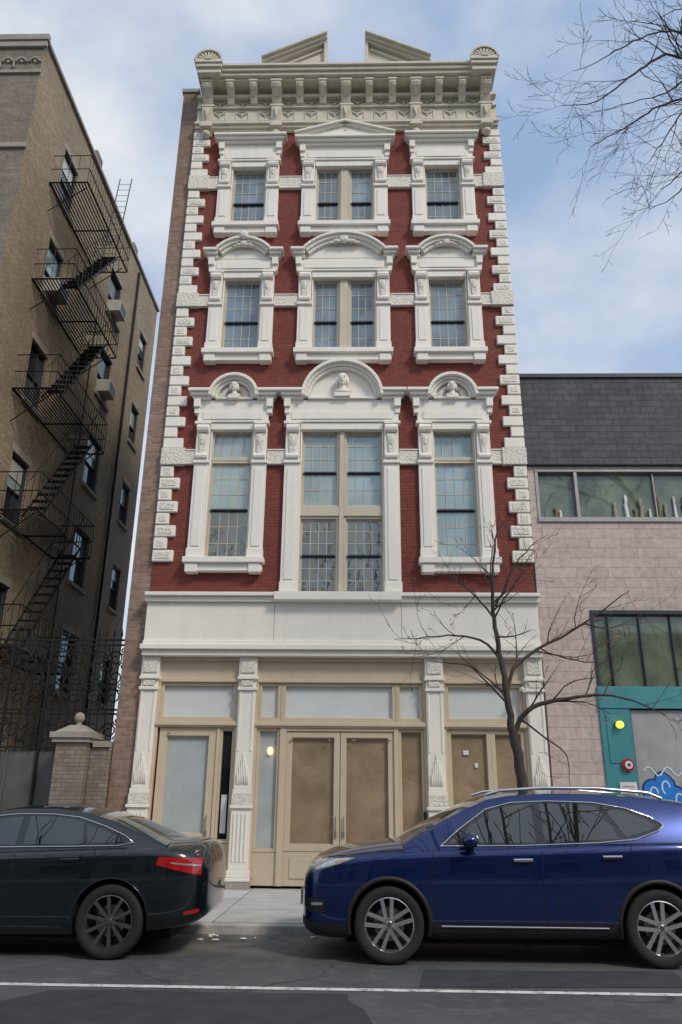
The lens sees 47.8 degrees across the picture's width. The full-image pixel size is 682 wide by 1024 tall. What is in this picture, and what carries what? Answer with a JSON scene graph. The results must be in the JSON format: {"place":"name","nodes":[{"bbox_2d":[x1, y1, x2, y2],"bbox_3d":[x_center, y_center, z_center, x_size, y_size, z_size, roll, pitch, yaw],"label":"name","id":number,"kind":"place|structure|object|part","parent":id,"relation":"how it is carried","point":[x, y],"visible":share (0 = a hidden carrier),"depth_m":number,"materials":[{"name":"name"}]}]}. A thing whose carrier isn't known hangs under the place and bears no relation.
{"place":"outdoors","nodes":[
{"label":"outdoors","id":0,"kind":"place"},
{"bbox_2d":[48,712,113,806],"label":"brick gate pier","id":1,"kind":"structure","parent":0,"point":[81,771],"depth_m":14.00,"materials":[{"name":"brown brick"}]},
{"bbox_2d":[196,885,303,923],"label":"sidewalk","id":2,"kind":"structure","parent":0,"point":[271,904],"depth_m":11.16,"materials":[{"name":"concrete"}]},
{"bbox_2d":[369,492,681,787],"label":"bare street tree","id":3,"kind":"object","parent":2,"relation":"on","point":[519,767],"visible":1,"depth_m":11.63,"materials":[{"name":"brown plant"}]},
{"bbox_2d":[495,0,681,271],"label":"bare street tree","id":4,"kind":"object","parent":2,"relation":"on","point":[668,30],"visible":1,"depth_m":11.52,"materials":[{"name":"brown plant"}]},
{"bbox_2d":[0,933,681,1023],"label":"road","id":5,"kind":"structure","parent":0,"point":[269,960],"depth_m":7.50,"materials":[{"name":"grey asphalt"}]},
{"bbox_2d":[0,804,224,959],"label":"parked sedan","id":6,"kind":"object","parent":5,"relation":"on","point":[104,883],"visible":1,"depth_m":8.27,"materials":[{"name":"black paint"}]},
{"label":"side windows","id":7,"kind":"part","parent":6,"relation":"part of","materials":[{"name":"black glass"}]},
{"bbox_2d":[0,990,371,1023],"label":"asphalt patch","id":8,"kind":"object","parent":5,"relation":"on","point":[112,1007],"visible":1,"depth_m":6.17,"materials":[{"name":"grey asphalt"}]},
{"bbox_2d":[197,934,447,943],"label":"litter","id":9,"kind":"object","parent":5,"relation":"on","point":[209,935],"visible":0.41,"depth_m":9.23,"materials":[{"name":"paper"}]},
{"bbox_2d":[0,982,681,995],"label":"parking line","id":10,"kind":"object","parent":5,"relation":"on","point":[357,989],"visible":1,"depth_m":6.85,"materials":[{"name":"paint"}]},
{"bbox_2d":[301,786,681,968],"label":"parked suv","id":11,"kind":"object","parent":5,"relation":"on","point":[562,865],"visible":1,"depth_m":8.13,"materials":[{"name":"blue paint"}]},
{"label":"side windows","id":12,"kind":"part","parent":11,"relation":"part of","materials":[{"name":"black glass"}]},
{"bbox_2d":[419,970,681,986],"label":"asphalt patch","id":13,"kind":"object","parent":5,"relation":"on","point":[471,978],"visible":1,"depth_m":7.33,"materials":[{"name":"grey asphalt"}]},
{"bbox_2d":[0,0,681,741],"label":"sky","id":14,"kind":"structure","parent":0,"point":[126,65],"materials":[{"name":"blue"}]},
{"label":"ground","id":15,"kind":"structure","parent":0,"visible":0},
{"bbox_2d":[0,48,156,749],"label":"brick walls","id":16,"kind":"structure","parent":15,"relation":"on","point":[38,116],"depth_m":21.34,"materials":[{"name":"brown brick"}]},
{"bbox_2d":[0,620,124,807],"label":"iron gate","id":17,"kind":"structure","parent":16,"relation":"attached to","point":[25,777],"depth_m":14.98,"materials":[{"name":"metal"}]},
{"bbox_2d":[0,155,131,701],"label":"fire escape","id":18,"kind":"object","parent":16,"relation":"attached to","point":[86,357],"visible":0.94,"depth_m":20.40,"materials":[{"name":"black metal"}]},
{"bbox_2d":[0,151,144,703],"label":"window frames","id":19,"kind":"structure","parent":16,"relation":"attached to","point":[18,503],"depth_m":23.56,"materials":[{"name":"black metal"}]},
{"bbox_2d":[0,170,141,701],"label":"windows","id":20,"kind":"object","parent":19,"relation":"attached to","point":[102,368],"depth_m":22.40,"materials":[{"name":"black glass"}]},
{"bbox_2d":[7,247,134,679],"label":"window panes","id":21,"kind":"object","parent":19,"relation":"attached to","point":[12,483],"visible":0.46,"depth_m":23.10,"materials":[{"name":"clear glass"}]},
{"bbox_2d":[7,178,140,682],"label":"meeting rails","id":22,"kind":"object","parent":19,"relation":"attached to","point":[35,383],"visible":0.38,"depth_m":22.52,"materials":[{"name":"black metal"}]},
{"bbox_2d":[9,157,142,581],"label":"window panes","id":23,"kind":"object","parent":19,"relation":"attached to","point":[15,466],"visible":0.56,"depth_m":22.39,"materials":[{"name":"grey glass"}]},
{"bbox_2d":[23,273,139,606],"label":"window panes","id":24,"kind":"object","parent":19,"relation":"attached to","point":[74,573],"visible":0.17,"depth_m":23.30,"materials":[{"name":"black glass"}]},
{"bbox_2d":[0,34,159,708],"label":"stone trim","id":25,"kind":"structure","parent":16,"relation":"attached to","point":[9,41],"depth_m":21.77,"materials":[{"name":"beige stone"}]},
{"bbox_2d":[42,277,126,399],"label":"air conditioners","id":26,"kind":"object","parent":16,"relation":"attached to","point":[105,389],"visible":0.7,"depth_m":24.95,"materials":[{"name":"grey metal"}]},
{"bbox_2d":[35,272,140,749],"bbox_3d":[-7.798,-0.230,24.211,0.092,20.200,3.466,0,-21,1],"label":"drain pipe","id":27,"kind":"object","parent":16,"relation":"attached to","point":[114,482],"visible":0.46,"depth_m":25.38,"materials":[{"name":"black metal"}]},
{"bbox_2d":[178,922,319,935],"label":"kerb","id":28,"kind":"structure","parent":15,"relation":"on","point":[246,928],"depth_m":9.62,"materials":[{"name":"concrete"}]},
{"bbox_2d":[107,30,550,889],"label":"brick townhouse","id":29,"kind":"structure","parent":15,"relation":"on","point":[335,432],"depth_m":16.12,"materials":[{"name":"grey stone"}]},
{"bbox_2d":[208,512,380,590],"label":"window panes","id":30,"kind":"structure","parent":29,"relation":"in","point":[324,584],"depth_m":15.70,"materials":[{"name":"grey glass"}]},
{"bbox_2d":[204,168,479,591],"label":"window frames","id":31,"kind":"structure","parent":29,"relation":"in","point":[341,513],"depth_m":16.34,"materials":[{"name":"beige wood"}]},
{"bbox_2d":[211,435,475,556],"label":"window blinds","id":32,"kind":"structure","parent":29,"relation":"in","point":[355,482],"depth_m":16.21,"materials":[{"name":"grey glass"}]},
{"bbox_2d":[224,173,464,346],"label":"windows","id":33,"kind":"structure","parent":29,"relation":"in","point":[322,332],"depth_m":17.82,"materials":[{"name":"blue glass"}]},
{"bbox_2d":[518,373,681,790],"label":"walls","id":34,"kind":"structure","parent":15,"relation":"on","point":[602,417],"depth_m":15.46,"materials":[{"name":"brick"}]},
{"bbox_2d":[527,463,681,795],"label":"trim","id":35,"kind":"structure","parent":34,"relation":"attached to","point":[618,745],"depth_m":14.37,"materials":[{"name":"metal"}]},
{"bbox_2d":[538,474,681,686],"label":"window panes","id":36,"kind":"object","parent":35,"relation":"attached to","point":[599,494],"visible":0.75,"depth_m":15.74,"materials":[{"name":"green glass"}]},
{"bbox_2d":[554,495,677,516],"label":"display items","id":37,"kind":"object","parent":35,"relation":"on","point":[626,511],"visible":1,"depth_m":15.72,"materials":[{"name":"paper"}]},
{"bbox_2d":[614,721,623,728],"bbox_3d":[5.104,3.892,14.098,0.180,0.140,0.140,0,-21,1],"label":"beacon light","id":38,"kind":"object","parent":35,"relation":"attached to","point":[619,724],"visible":0.99,"depth_m":14.05,"materials":[{"name":"yellow plastic"}]},
{"bbox_2d":[622,759,634,770],"bbox_3d":[5.177,4.556,13.872,0.220,0.220,0.085,0,-21,1],"label":"alarm bell","id":39,"kind":"object","parent":35,"relation":"attached to","point":[628,765],"visible":1,"depth_m":13.86,"materials":[{"name":"red metal"}]},
{"bbox_2d":[620,782,637,794],"bbox_3d":[5.144,5.019,13.740,0.300,0.380,0.008,0,-21,1],"label":"wall notice","id":40,"kind":"object","parent":35,"relation":"attached to","point":[629,785],"depth_m":13.78,"materials":[{"name":"paper"}]},
{"bbox_2d":[630,710,681,795],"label":"steel door","id":41,"kind":"structure","parent":34,"relation":"attached to","point":[657,744],"depth_m":14.11,"materials":[{"name":"grey paint"}]},
{"bbox_2d":[642,771,681,795],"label":"sprayed outline","id":42,"kind":"object","parent":41,"relation":"attached to","point":[654,779],"visible":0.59,"depth_m":13.88,"materials":[{"name":"paint"}]},
{"bbox_2d":[643,766,681,800],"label":"sprayed highlights","id":43,"kind":"object","parent":41,"relation":"attached to","point":[663,781],"visible":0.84,"depth_m":13.89,"materials":[{"name":"paint"}]},
{"bbox_2d":[644,773,681,801],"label":"sprayed shape","id":44,"kind":"object","parent":41,"relation":"attached to","point":[671,792],"visible":0.61,"depth_m":13.82,"materials":[{"name":"blue paint"}]}
]}

